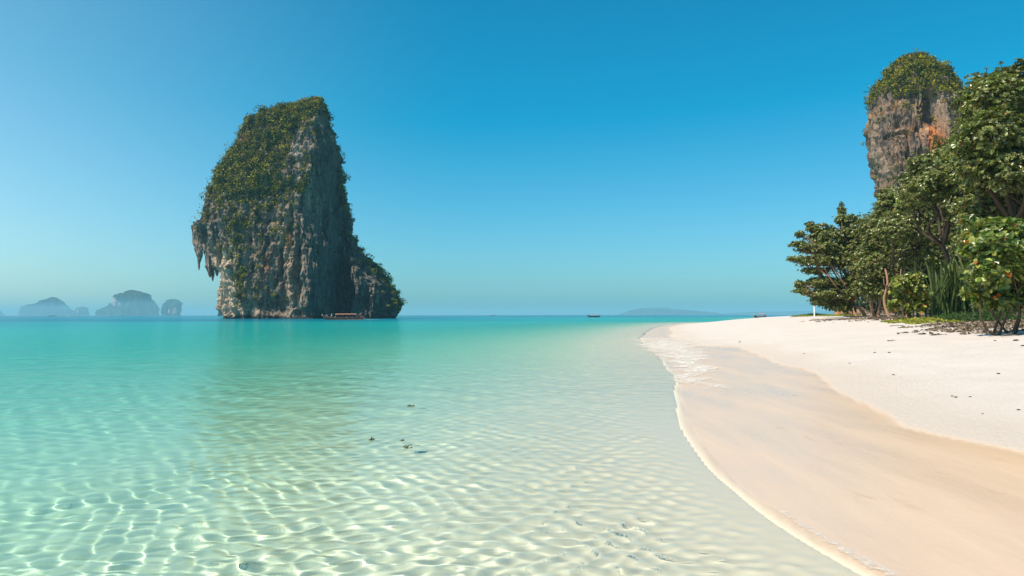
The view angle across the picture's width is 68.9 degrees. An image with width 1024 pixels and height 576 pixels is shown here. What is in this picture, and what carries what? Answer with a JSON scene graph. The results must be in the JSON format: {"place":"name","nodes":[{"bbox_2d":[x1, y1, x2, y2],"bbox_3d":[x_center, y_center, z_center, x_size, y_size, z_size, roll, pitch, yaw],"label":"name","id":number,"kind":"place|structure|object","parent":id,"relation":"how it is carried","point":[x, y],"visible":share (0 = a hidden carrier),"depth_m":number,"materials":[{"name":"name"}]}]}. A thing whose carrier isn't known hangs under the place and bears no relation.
{"place":"outdoors","nodes":[
{"label":"outdoors","id":0,"kind":"place"},
{"bbox_2d":[0,315,861,575],"bbox_3d":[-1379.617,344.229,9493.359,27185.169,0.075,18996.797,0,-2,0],"label":"sea","id":1,"kind":"structure","parent":0,"point":[217,445],"depth_m":9.10,"materials":[{"name":"liquid"}]},
{"bbox_2d":[18,297,73,314],"bbox_3d":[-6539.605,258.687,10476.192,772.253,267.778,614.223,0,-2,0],"label":"island","id":2,"kind":"structure","parent":1,"relation":"on","point":[52,306],"depth_m":10348.27,"materials":[{"name":"blue stone"}]},
{"bbox_2d":[74,307,89,314],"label":"island","id":3,"kind":"structure","parent":1,"relation":"in","point":[81,311],"depth_m":9173.03,"materials":[{"name":"blue stone"}]},
{"bbox_2d":[95,290,159,314],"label":"island","id":4,"kind":"structure","parent":1,"relation":"in","point":[131,302],"depth_m":7377.85,"materials":[{"name":"blue stone"}]},
{"bbox_2d":[161,299,182,314],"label":"island","id":5,"kind":"structure","parent":1,"relation":"in","point":[171,306],"depth_m":6178.82,"materials":[{"name":"blue stone"}]},
{"bbox_2d":[189,95,407,318],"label":"karst island","id":6,"kind":"structure","parent":1,"relation":"in","point":[273,237],"depth_m":358.29,"materials":[{"name":"stone"}]},
{"bbox_2d":[322,314,364,319],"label":"longtail boat","id":7,"kind":"object","parent":1,"relation":"on","point":[341,318],"visible":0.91,"depth_m":267.03,"materials":[{"name":"brown wood"}]},
{"bbox_2d":[619,308,722,314],"bbox_3d":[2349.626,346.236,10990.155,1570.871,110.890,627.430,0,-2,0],"label":"island","id":8,"kind":"structure","parent":1,"relation":"in","point":[655,311],"depth_m":10825.04,"materials":[{"name":"blue stone"}]},
{"bbox_2d":[636,338,723,386],"bbox_3d":[7.943,2.894,35.869,4.042,0.151,41.339,0,-2,6],"label":"breaking foam","id":9,"kind":"object","parent":1,"relation":"on","point":[678,355],"visible":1,"depth_m":30.38,"materials":[{"name":"beige"}]},
{"bbox_2d":[754,313,765,317],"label":"boat","id":10,"kind":"object","parent":1,"relation":"on","point":[755,316],"visible":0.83,"depth_m":329.29,"materials":[{"name":"white wood"}]},
{"bbox_2d":[723,311,833,314],"bbox_3d":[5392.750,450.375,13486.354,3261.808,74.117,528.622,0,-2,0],"label":"island","id":11,"kind":"structure","parent":1,"relation":"on","point":[782,313],"depth_m":13367.33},
{"bbox_2d":[0,0,1023,314],"label":"sky","id":12,"kind":"structure","parent":0,"point":[503,157],"materials":[{"name":"blue"}]},
{"bbox_2d":[640,314,1023,575],"bbox_3d":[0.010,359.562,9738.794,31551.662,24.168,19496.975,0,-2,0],"label":"sand ground","id":13,"kind":"structure","parent":0,"point":[912,466],"depth_m":10.02,"materials":[{"name":"beige sand"}]},
{"bbox_2d":[782,512,894,574],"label":"swash foam","id":14,"kind":"object","parent":13,"relation":"on","point":[867,562],"visible":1,"depth_m":5.31,"materials":[{"name":"beige"}]},
{"bbox_2d":[790,313,964,323],"bbox_3d":[33.769,2.800,72.145,7.281,0.778,70.792,-1,-2,15],"label":"beach vine","id":15,"kind":"object","parent":13,"relation":"on","point":[916,320],"visible":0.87,"depth_m":43.56,"materials":[{"name":"green plant"}]},
{"bbox_2d":[885,271,933,318],"bbox_3d":[24.497,0.577,46.038,2.774,3.249,1.537,0,-2,0],"label":"broad leaved bush","id":16,"kind":"object","parent":13,"relation":"on","point":[912,292],"visible":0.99,"depth_m":45.80,"materials":[{"name":"green plant"}]},
{"bbox_2d":[798,316,1023,334],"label":"leaf litter","id":17,"kind":"object","parent":13,"relation":"on","point":[977,326],"visible":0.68,"depth_m":34.08,"materials":[{"name":"brown plant"}]},
{"bbox_2d":[860,48,998,314],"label":"karst cliff","id":18,"kind":"structure","parent":13,"relation":"on","point":[908,98],"depth_m":242.24,"materials":[{"name":"stone"}]},
{"bbox_2d":[955,214,1023,335],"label":"broad leaved bush","id":19,"kind":"object","parent":13,"relation":"on","point":[995,254],"visible":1,"depth_m":26.19,"materials":[{"name":"green plant"}]},
{"bbox_2d":[846,314,988,321],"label":"forest floor","id":20,"kind":"structure","parent":0,"point":[896,315],"depth_m":78.00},
{"bbox_2d":[786,201,882,316],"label":"sea almond tree","id":21,"kind":"object","parent":20,"relation":"on","point":[823,247],"visible":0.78,"depth_m":73.43,"materials":[{"name":"green plant"}]},
{"bbox_2d":[834,309,860,314],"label":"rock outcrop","id":22,"kind":"object","parent":20,"relation":"on","point":[857,312],"visible":0.11,"depth_m":103.95,"materials":[{"name":"beige stone"}]},
{"bbox_2d":[839,300,858,314],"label":"understory shrub","id":23,"kind":"object","parent":20,"relation":"on","point":[847,310],"visible":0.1,"depth_m":91.19,"materials":[{"name":"green plant"}]},
{"bbox_2d":[856,295,883,315],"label":"understory shrub","id":24,"kind":"object","parent":20,"relation":"on","point":[862,305],"visible":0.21,"depth_m":87.23,"materials":[{"name":"green plant"}]},
{"bbox_2d":[837,212,907,316],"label":"sea almond tree","id":25,"kind":"object","parent":20,"relation":"on","point":[872,265],"visible":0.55,"depth_m":67.62,"materials":[{"name":"green plant"}]},
{"bbox_2d":[879,269,897,316],"bbox_3d":[30.040,0.484,59.963,1.665,4.080,0.836,0,-2,-10],"label":"bare tree stem","id":26,"kind":"object","parent":20,"relation":"on","point":[886,285],"visible":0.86,"depth_m":59.98,"materials":[{"name":"brown plant"}]},
{"bbox_2d":[876,299,905,315],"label":"understory shrub","id":27,"kind":"object","parent":20,"relation":"on","point":[891,310],"visible":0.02,"depth_m":84.23,"materials":[{"name":"green plant"}]},
{"bbox_2d":[793,310,1023,321],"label":"beach grass","id":28,"kind":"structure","parent":20,"relation":"on","point":[975,316],"depth_m":40.67,"materials":[{"name":"green plant"}]},
{"bbox_2d":[865,170,960,315],"bbox_3d":[34.091,-3.845,62.653,9.748,13.084,7.288,1,-2,-16],"label":"sea almond tree","id":29,"kind":"object","parent":20,"relation":"on","point":[894,225],"visible":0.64,"depth_m":62.07,"materials":[{"name":"green plant"}]},
{"bbox_2d":[889,90,974,315],"bbox_3d":[31.098,-6.200,53.836,6.632,17.135,9.330,-2,-3,37],"label":"sea almond tree","id":30,"kind":"object","parent":20,"relation":"on","point":[930,186],"visible":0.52,"depth_m":53.41,"materials":[{"name":"green plant"}]},
{"bbox_2d":[900,253,991,317],"bbox_3d":[27.483,-0.191,46.934,6.220,4.319,4.015,1,-2,-22],"label":"screw pine","id":31,"kind":"object","parent":20,"relation":"on","point":[947,286],"visible":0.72,"depth_m":46.41,"materials":[{"name":"green plant"}]},
{"bbox_2d":[931,211,965,271],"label":"sea almond tree","id":32,"kind":"object","parent":20,"relation":"on","point":[956,256],"visible":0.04,"depth_m":78.56,"materials":[{"name":"green plant"}]},
{"bbox_2d":[937,191,1023,311],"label":"sea almond tree","id":33,"kind":"object","parent":20,"relation":"on","point":[960,207],"visible":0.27,"depth_m":43.73,"materials":[{"name":"green plant"}]},
{"bbox_2d":[946,58,1023,316],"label":"sea almond tree","id":34,"kind":"object","parent":20,"relation":"on","point":[989,146],"visible":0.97,"depth_m":39.71,"materials":[{"name":"green plant"}]}
]}

